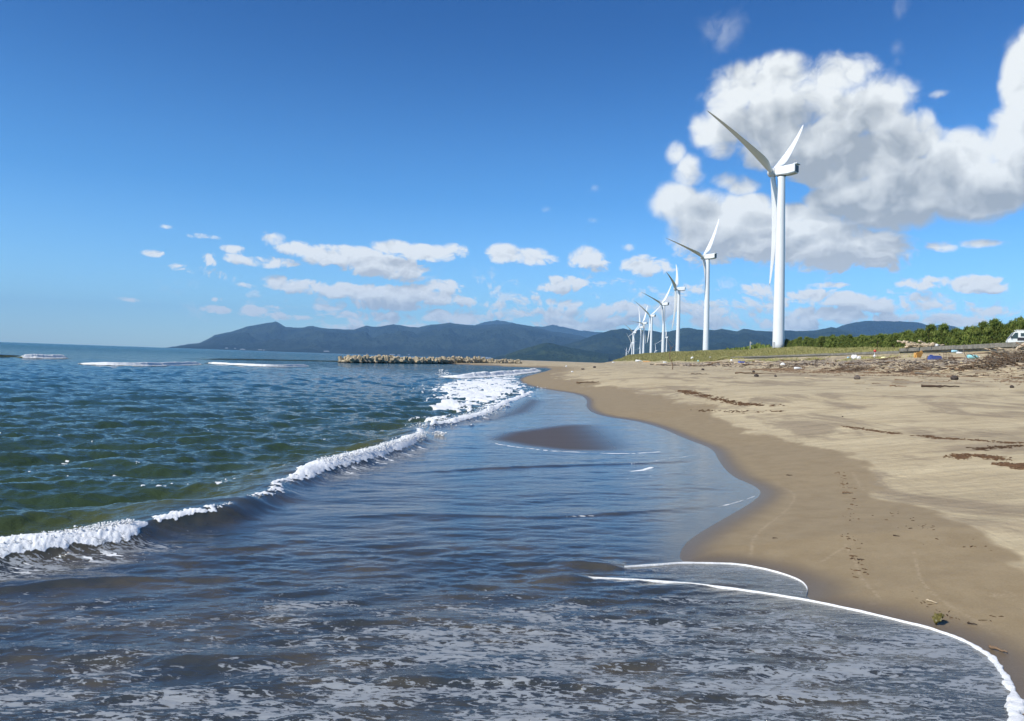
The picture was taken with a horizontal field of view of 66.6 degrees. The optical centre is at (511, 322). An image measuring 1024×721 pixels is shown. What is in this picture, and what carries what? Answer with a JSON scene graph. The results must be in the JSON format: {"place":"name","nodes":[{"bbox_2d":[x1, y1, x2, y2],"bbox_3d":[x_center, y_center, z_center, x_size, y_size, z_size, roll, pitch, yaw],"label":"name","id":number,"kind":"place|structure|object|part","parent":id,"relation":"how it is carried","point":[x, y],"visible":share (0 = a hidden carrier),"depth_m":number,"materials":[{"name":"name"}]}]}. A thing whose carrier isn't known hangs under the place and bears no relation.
{"place":"outdoors","nodes":[
{"label":"outdoors","id":0,"kind":"place"},
{"bbox_2d":[167,321,586,358],"bbox_3d":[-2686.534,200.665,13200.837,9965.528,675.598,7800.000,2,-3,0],"label":"mountain ridge","id":1,"kind":"structure","parent":0,"point":[455,340],"depth_m":10856.10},
{"bbox_2d":[0,342,1010,720],"bbox_3d":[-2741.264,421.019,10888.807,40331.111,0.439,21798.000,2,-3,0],"label":"sea water","id":2,"kind":"structure","parent":0,"point":[456,568],"depth_m":7.24,"materials":[{"name":"blue liquid"}]},
{"bbox_2d":[0,355,19,356],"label":"sea wave","id":3,"kind":"object","parent":2,"relation":"on","point":[9,355],"visible":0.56,"depth_m":105.41,"materials":[{"name":"liquid"}]},
{"bbox_2d":[12,354,70,358],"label":"sea wave","id":4,"kind":"object","parent":2,"relation":"on","point":[40,356],"visible":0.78,"depth_m":102.67,"materials":[{"name":"liquid"}]},
{"bbox_2d":[79,362,203,365],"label":"sea wave","id":5,"kind":"object","parent":2,"relation":"on","point":[144,363],"visible":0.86,"depth_m":81.51,"materials":[{"name":"liquid"}]},
{"bbox_2d":[1,474,296,543],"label":"wave froth","id":6,"kind":"object","parent":2,"relation":"on","point":[111,523],"visible":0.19,"depth_m":7.75,"materials":[{"name":"liquid"}]},
{"bbox_2d":[202,362,307,366],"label":"sea wave","id":7,"kind":"object","parent":2,"relation":"on","point":[269,365],"visible":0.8,"depth_m":102.61,"materials":[{"name":"liquid"}]},
{"bbox_2d":[182,358,337,361],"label":"sea wave","id":8,"kind":"object","parent":2,"relation":"on","point":[265,359],"visible":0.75,"depth_m":168.34,"materials":[{"name":"liquid"}]},
{"bbox_2d":[338,356,344,362],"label":"concrete block","id":9,"kind":"structure","parent":2,"relation":"in","point":[340,359],"depth_m":175.60,"materials":[{"name":"grey concrete"}]},
{"bbox_2d":[349,357,356,362],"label":"concrete block","id":10,"kind":"structure","parent":2,"relation":"in","point":[352,360],"depth_m":174.96,"materials":[{"name":"grey concrete"}]},
{"bbox_2d":[356,355,361,362],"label":"concrete block","id":11,"kind":"structure","parent":2,"relation":"in","point":[358,360],"depth_m":178.22,"materials":[{"name":"grey concrete"}]},
{"bbox_2d":[317,403,509,462],"bbox_3d":[-1.968,2.903,22.984,1.559,0.275,20.296,2,-3,8],"label":"wave froth","id":12,"kind":"object","parent":2,"relation":"on","point":[392,441],"visible":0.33,"depth_m":16.97,"materials":[{"name":"liquid"}]},
{"bbox_2d":[422,369,552,392],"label":"wave froth","id":13,"kind":"object","parent":2,"relation":"on","point":[440,375],"visible":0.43,"depth_m":57.20,"materials":[{"name":"liquid"}]},
{"bbox_2d":[442,368,544,378],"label":"sea wave","id":14,"kind":"object","parent":2,"relation":"on","point":[472,375],"visible":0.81,"depth_m":88.58,"materials":[{"name":"liquid"}]},
{"bbox_2d":[624,562,807,595],"bbox_3d":[2.032,2.428,7.615,1.686,0.023,0.778,1,-3,28],"label":"foam edge","id":15,"kind":"object","parent":2,"relation":"on","point":[644,565],"visible":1,"depth_m":7.80,"materials":[{"name":"white liquid"}]},
{"bbox_2d":[591,577,1023,720],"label":"foam edge","id":16,"kind":"object","parent":2,"relation":"on","point":[1014,705],"visible":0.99,"depth_m":5.72,"materials":[{"name":"white liquid"}]},
{"bbox_2d":[0,0,1023,347],"label":"sky","id":17,"kind":"structure","parent":0,"point":[173,172],"materials":[{"name":"blue"}]},
{"bbox_2d":[476,320,602,337],"bbox_3d":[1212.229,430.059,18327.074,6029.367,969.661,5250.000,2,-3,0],"label":"distant peaks","id":18,"kind":"object","parent":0,"point":[556,328],"visible":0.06,"depth_m":18929.25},
{"bbox_2d":[505,343,609,362],"bbox_3d":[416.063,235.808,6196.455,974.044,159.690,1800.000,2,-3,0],"label":"green foothill","id":19,"kind":"structure","parent":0,"point":[547,352],"depth_m":5800.70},
{"bbox_2d":[493,327,860,361],"bbox_3d":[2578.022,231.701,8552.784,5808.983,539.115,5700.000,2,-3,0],"label":"wooded hills","id":20,"kind":"structure","parent":0,"point":[614,344],"depth_m":8308.29,"materials":[{"name":"green plant"}]},
{"bbox_2d":[450,350,1023,714],"bbox_3d":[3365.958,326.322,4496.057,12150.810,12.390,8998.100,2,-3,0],"label":"beach","id":21,"kind":"structure","parent":0,"point":[808,444],"depth_m":13.38,"materials":[{"name":"beige sand"}]},
{"bbox_2d":[627,325,638,353],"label":"wind turbine","id":22,"kind":"object","parent":21,"relation":"on","point":[633,340],"visible":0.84,"depth_m":1688.33,"materials":[{"name":"grey metal"}]},
{"bbox_2d":[628,307,645,353],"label":"wind turbine","id":23,"kind":"object","parent":21,"relation":"on","point":[641,330],"visible":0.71,"depth_m":1436.86,"materials":[{"name":"grey metal"}]},
{"bbox_2d":[633,309,646,353],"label":"wind turbine","id":24,"kind":"object","parent":21,"relation":"on","point":[643,323],"visible":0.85,"depth_m":1291.51,"materials":[{"name":"grey metal"}]},
{"bbox_2d":[636,302,660,352],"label":"wind turbine","id":25,"kind":"object","parent":21,"relation":"on","point":[651,316],"visible":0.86,"depth_m":1091.05,"materials":[{"name":"grey metal"}]},
{"bbox_2d":[644,284,671,351],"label":"wind turbine","id":26,"kind":"object","parent":21,"relation":"on","point":[663,323],"visible":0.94,"depth_m":869.72,"materials":[{"name":"grey metal"}]},
{"bbox_2d":[654,323,671,351],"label":"wind turbine","id":27,"kind":"object","parent":21,"relation":"on","point":[666,340],"visible":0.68,"depth_m":1946.71,"materials":[{"name":"grey metal"}]},
{"bbox_2d":[666,265,684,350],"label":"wind turbine","id":28,"kind":"object","parent":21,"relation":"on","point":[676,296],"visible":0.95,"depth_m":704.39,"materials":[{"name":"grey metal"}]},
{"bbox_2d":[613,349,750,361],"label":"dune grass","id":29,"kind":"structure","parent":21,"relation":"on","point":[679,356],"depth_m":406.11,"materials":[{"name":"green plant"}]},
{"bbox_2d":[669,219,718,349],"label":"wind turbine","id":30,"kind":"object","parent":21,"relation":"on","point":[707,257],"visible":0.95,"depth_m":488.03,"materials":[{"name":"grey metal"}]},
{"bbox_2d":[677,390,784,405],"bbox_3d":[9.037,3.370,35.960,1.940,0.191,15.595,2,-3,0],"label":"seaweed line","id":31,"kind":"object","parent":21,"relation":"on","point":[702,395],"visible":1,"depth_m":32.33,"materials":[{"name":"brown plant"}]},
{"bbox_2d":[699,409,783,412],"bbox_3d":[7.956,3.143,27.874,0.830,0.270,3.940,4,-3,-37],"label":"seaweed line","id":32,"kind":"object","parent":21,"relation":"on","point":[738,411],"visible":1,"depth_m":27.80,"materials":[{"name":"brown plant"}]},
{"bbox_2d":[714,342,770,349],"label":"pine wood","id":33,"kind":"object","parent":21,"relation":"on","point":[756,346],"visible":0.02,"depth_m":380.80,"materials":[{"name":"green plant"}]},
{"bbox_2d":[735,372,772,373],"bbox_3d":[19.887,4.138,63.739,3.114,0.201,1.092,0,-3,32],"label":"driftwood","id":34,"kind":"object","parent":21,"relation":"on","point":[751,373],"visible":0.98,"depth_m":63.99,"materials":[{"name":"brown wood"}]},
{"bbox_2d":[708,111,802,347],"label":"wind turbine","id":35,"kind":"object","parent":21,"relation":"on","point":[780,171],"visible":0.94,"depth_m":261.12,"materials":[{"name":"grey metal"}]},
{"bbox_2d":[784,339,789,347],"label":"pine tree","id":36,"kind":"object","parent":21,"relation":"on","point":[786,342],"visible":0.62,"depth_m":261.53,"materials":[{"name":"green plant"}]},
{"bbox_2d":[794,337,801,345],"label":"pine tree","id":37,"kind":"object","parent":21,"relation":"on","point":[798,339],"visible":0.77,"depth_m":238.67,"materials":[{"name":"green plant"}]},
{"bbox_2d":[800,336,808,346],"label":"pine tree","id":38,"kind":"object","parent":21,"relation":"on","point":[805,341],"visible":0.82,"depth_m":232.20,"materials":[{"name":"green plant"}]},
{"bbox_2d":[807,339,813,346],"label":"pine tree","id":39,"kind":"object","parent":21,"relation":"on","point":[810,343],"visible":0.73,"depth_m":227.25,"materials":[{"name":"green plant"}]},
{"bbox_2d":[811,338,817,346],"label":"pine tree","id":40,"kind":"object","parent":21,"relation":"on","point":[814,341],"visible":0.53,"depth_m":224.85,"materials":[{"name":"green plant"}]},
{"bbox_2d":[731,351,900,358],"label":"concrete seawall","id":41,"kind":"object","parent":21,"relation":"on","point":[830,354],"visible":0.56,"depth_m":159.95,"materials":[{"name":"grey concrete"}]},
{"bbox_2d":[722,353,913,362],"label":"beach grass","id":42,"kind":"structure","parent":21,"relation":"on","point":[809,358],"depth_m":141.84,"materials":[{"name":"green plant"}]},
{"bbox_2d":[817,336,825,346],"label":"pine tree","id":43,"kind":"object","parent":21,"relation":"on","point":[822,339],"visible":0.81,"depth_m":215.57,"materials":[{"name":"green plant"}]},
{"bbox_2d":[822,336,836,347],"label":"pine tree","id":44,"kind":"object","parent":21,"relation":"on","point":[827,341],"visible":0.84,"depth_m":202.19,"materials":[{"name":"green plant"}]},
{"bbox_2d":[826,336,837,347],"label":"pine tree","id":45,"kind":"object","parent":21,"relation":"on","point":[834,339],"visible":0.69,"depth_m":201.15,"materials":[{"name":"green plant"}]},
{"bbox_2d":[702,344,966,358],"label":"dune grass","id":46,"kind":"structure","parent":21,"relation":"on","point":[792,350],"depth_m":206.78,"materials":[{"name":"green plant"}]},
{"bbox_2d":[650,354,1023,375],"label":"wood litter","id":47,"kind":"object","parent":21,"relation":"on","point":[855,363],"visible":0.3,"depth_m":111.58,"materials":[{"name":"brown wood"}]},
{"bbox_2d":[834,334,851,347],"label":"pine tree","id":48,"kind":"object","parent":21,"relation":"on","point":[843,339],"visible":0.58,"depth_m":191.70,"materials":[{"name":"green plant"}]},
{"bbox_2d":[843,337,851,347],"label":"pine tree","id":49,"kind":"object","parent":21,"relation":"on","point":[848,341],"visible":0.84,"depth_m":187.59,"materials":[{"name":"green plant"}]},
{"bbox_2d":[839,472,867,577],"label":"footprints","id":50,"kind":"object","parent":21,"relation":"on","point":[852,556],"visible":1,"depth_m":8.42,"materials":[{"name":"brown sand"}]},
{"bbox_2d":[849,337,859,347],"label":"pine tree","id":51,"kind":"object","parent":21,"relation":"on","point":[855,340],"visible":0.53,"depth_m":182.49,"materials":[{"name":"green plant"}]},
{"bbox_2d":[857,336,868,347],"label":"pine tree","id":52,"kind":"object","parent":21,"relation":"on","point":[863,339],"visible":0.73,"depth_m":174.06,"materials":[{"name":"green plant"}]},
{"bbox_2d":[864,338,871,346],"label":"pine tree","id":53,"kind":"object","parent":21,"relation":"on","point":[867,341],"visible":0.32,"depth_m":172.17,"materials":[{"name":"green plant"}]},
{"bbox_2d":[867,334,879,347],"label":"pine tree","id":54,"kind":"object","parent":21,"relation":"on","point":[871,342],"visible":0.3,"depth_m":168.44,"materials":[{"name":"green plant"}]},
{"bbox_2d":[727,364,1023,386],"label":"wood litter","id":55,"kind":"object","parent":21,"relation":"on","point":[789,370],"visible":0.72,"depth_m":71.18,"materials":[{"name":"brown wood"}]},
{"bbox_2d":[869,333,884,347],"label":"pine tree","id":56,"kind":"object","parent":21,"relation":"on","point":[879,337],"visible":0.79,"depth_m":165.92,"materials":[{"name":"green plant"}]},
{"bbox_2d":[882,335,891,346],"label":"pine tree","id":57,"kind":"object","parent":21,"relation":"on","point":[886,340],"visible":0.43,"depth_m":160.01,"materials":[{"name":"green plant"}]},
{"bbox_2d":[753,341,1023,372],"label":"brushwood","id":58,"kind":"object","parent":21,"relation":"on","point":[997,359],"visible":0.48,"depth_m":63.12,"materials":[{"name":"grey wood"}]},
{"bbox_2d":[967,352,994,354],"bbox_3d":[38.850,2.554,64.573,0.678,0.165,2.295,7,-9,-39],"label":"driftwood stick","id":59,"kind":"object","parent":58,"relation":"on","point":[982,353],"visible":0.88,"depth_m":64.19,"materials":[{"name":"brown wood"}]},
{"bbox_2d":[886,333,901,347],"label":"pine tree","id":60,"kind":"object","parent":21,"relation":"on","point":[894,338],"visible":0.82,"depth_m":154.75,"materials":[{"name":"green plant"}]},
{"bbox_2d":[782,348,1023,372],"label":"brushwood","id":61,"kind":"object","parent":21,"relation":"on","point":[962,368],"visible":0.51,"depth_m":63.22,"materials":[{"name":"brown wood"}]},
{"bbox_2d":[895,329,912,347],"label":"pine tree","id":62,"kind":"object","parent":21,"relation":"on","point":[906,333],"visible":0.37,"depth_m":150.72,"materials":[{"name":"green plant"}]},
{"bbox_2d":[899,336,909,346],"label":"pine tree","id":63,"kind":"object","parent":21,"relation":"on","point":[905,339],"visible":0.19,"depth_m":148.81,"materials":[{"name":"green plant"}]},
{"bbox_2d":[911,328,924,342],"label":"pine tree","id":64,"kind":"object","parent":21,"relation":"on","point":[916,335],"visible":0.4,"depth_m":142.16,"materials":[{"name":"green plant"}]},
{"bbox_2d":[914,350,922,357],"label":"torn crate","id":65,"kind":"object","parent":21,"relation":"on","point":[918,354],"visible":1,"depth_m":97.15,"materials":[{"name":"orange plastic"}]},
{"bbox_2d":[916,323,936,343],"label":"pine tree","id":66,"kind":"object","parent":21,"relation":"on","point":[928,330],"visible":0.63,"depth_m":138.04,"materials":[{"name":"green plant"}]},
{"bbox_2d":[839,425,1023,443],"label":"seaweed line","id":67,"kind":"object","parent":21,"relation":"on","point":[927,436],"visible":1,"depth_m":17.69,"materials":[{"name":"brown plant"}]},
{"bbox_2d":[872,512,991,550],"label":"footprints","id":68,"kind":"object","parent":21,"relation":"on","point":[922,526],"visible":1,"depth_m":9.00,"materials":[{"name":"brown sand"}]},
{"bbox_2d":[927,355,941,359],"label":"blue container","id":69,"kind":"object","parent":21,"relation":"on","point":[931,357],"visible":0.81,"depth_m":87.21,"materials":[{"name":"plastic"}]},
{"bbox_2d":[930,322,949,343],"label":"pine tree","id":70,"kind":"object","parent":21,"relation":"on","point":[944,328],"visible":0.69,"depth_m":134.15,"materials":[{"name":"green plant"}]},
{"bbox_2d":[921,384,959,387],"bbox_3d":[19.783,2.941,36.011,1.559,0.147,0.378,0,-3,29],"label":"driftwood","id":71,"kind":"object","parent":21,"relation":"on","point":[939,386],"visible":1,"depth_m":35.96,"materials":[{"name":"brown wood"}]},
{"bbox_2d":[937,333,949,345],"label":"pine tree","id":72,"kind":"object","parent":21,"relation":"on","point":[945,334],"visible":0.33,"depth_m":133.06,"materials":[{"name":"green plant"}]},
{"bbox_2d":[950,375,958,379],"bbox_3d":[27.106,3.389,47.753,0.472,0.329,0.399,2,-3,0],"label":"stone","id":73,"kind":"object","parent":21,"relation":"on","point":[954,377],"visible":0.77,"depth_m":47.63,"materials":[{"name":"grey stone"}]},
{"bbox_2d":[944,327,966,344],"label":"pine tree","id":74,"kind":"object","parent":21,"relation":"on","point":[956,329],"visible":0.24,"depth_m":129.11,"materials":[{"name":"green plant"}]},
{"bbox_2d":[947,331,968,345],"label":"pine tree","id":75,"kind":"object","parent":21,"relation":"on","point":[956,340],"visible":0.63,"depth_m":123.94,"materials":[{"name":"green plant"}]},
{"bbox_2d":[912,591,1003,621],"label":"footprints","id":76,"kind":"object","parent":21,"relation":"on","point":[959,619],"visible":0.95,"depth_m":6.32,"materials":[{"name":"brown sand"}]},
{"bbox_2d":[899,342,1023,352],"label":"concrete seawall","id":77,"kind":"object","parent":21,"relation":"on","point":[967,348],"visible":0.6,"depth_m":94.54,"materials":[{"name":"grey concrete"}]},
{"bbox_2d":[958,325,979,344],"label":"pine tree","id":78,"kind":"object","parent":21,"relation":"on","point":[969,336],"visible":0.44,"depth_m":121.55,"materials":[{"name":"green plant"}]},
{"bbox_2d":[967,355,979,358],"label":"plastic bottle","id":79,"kind":"object","parent":21,"relation":"on","point":[970,356],"visible":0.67,"depth_m":78.68,"materials":[{"name":"plastic"}]},
{"bbox_2d":[943,453,1011,460],"bbox_3d":[8.596,2.469,14.339,1.176,0.123,0.840,-1,-4,43],"label":"seaweed line","id":80,"kind":"object","parent":21,"relation":"on","point":[964,456],"visible":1,"depth_m":14.33,"materials":[{"name":"brown plant"}]},
{"bbox_2d":[966,320,990,344],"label":"pine tree","id":81,"kind":"object","parent":21,"relation":"on","point":[977,331],"visible":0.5,"depth_m":118.22,"materials":[{"name":"green plant"}]},
{"bbox_2d":[974,317,1001,343],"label":"pine tree","id":82,"kind":"object","parent":21,"relation":"on","point":[994,322],"visible":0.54,"depth_m":115.59,"materials":[{"name":"green plant"}]},
{"bbox_2d":[966,445,1022,450],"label":"seaweed line","id":83,"kind":"object","parent":21,"relation":"on","point":[990,447],"visible":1,"depth_m":15.21,"materials":[{"name":"brown plant"}]},
{"bbox_2d":[984,322,1009,343],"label":"pine tree","id":84,"kind":"object","parent":21,"relation":"on","point":[998,332],"visible":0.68,"depth_m":113.24,"materials":[{"name":"green plant"}]},
{"bbox_2d":[988,645,1006,652],"bbox_3d":[3.524,2.368,5.647,0.026,0.030,0.136,3,-3,-28],"label":"wood chip","id":85,"kind":"object","parent":21,"relation":"on","point":[994,647],"visible":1,"depth_m":5.65,"materials":[{"name":"brown wood"}]},
{"bbox_2d":[991,462,1023,469],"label":"seaweed line","id":86,"kind":"object","parent":21,"relation":"on","point":[1019,466],"visible":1,"depth_m":13.24,"materials":[{"name":"brown plant"}]},
{"bbox_2d":[998,320,1018,342],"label":"pine tree","id":87,"kind":"object","parent":21,"relation":"on","point":[1011,324],"visible":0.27,"depth_m":111.49,"materials":[{"name":"green plant"}]},
{"bbox_2d":[1005,330,1023,342],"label":"parked van","id":88,"kind":"object","parent":21,"relation":"on","point":[1017,336],"visible":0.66,"depth_m":86.15,"materials":[{"name":"paint"}]},
{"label":"front side window","id":89,"kind":"part","parent":88,"relation":"part of","materials":[{"name":"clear glass"}]},
{"bbox_2d":[1011,321,1023,332],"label":"pine tree","id":90,"kind":"object","parent":21,"relation":"on","point":[1020,325],"visible":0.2,"depth_m":106.36,"materials":[{"name":"green plant"}]},
{"bbox_2d":[1015,316,1023,322],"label":"pine tree","id":91,"kind":"object","parent":21,"relation":"on","point":[1020,319],"visible":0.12,"depth_m":129.57,"materials":[{"name":"green plant"}]},
{"bbox_2d":[837,321,954,335],"bbox_3d":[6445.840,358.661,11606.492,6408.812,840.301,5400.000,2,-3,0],"label":"dark mountain","id":92,"kind":"structure","parent":0,"point":[869,328],"depth_m":11888.78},
{"bbox_2d":[932,613,943,624],"bbox_3d":[3.396,2.353,6.202,0.110,0.076,0.076,-19,8,-28],"label":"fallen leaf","id":93,"kind":"object","parent":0,"point":[937,617],"visible":1,"depth_m":6.21,"materials":[{"name":"plant"}]}
]}

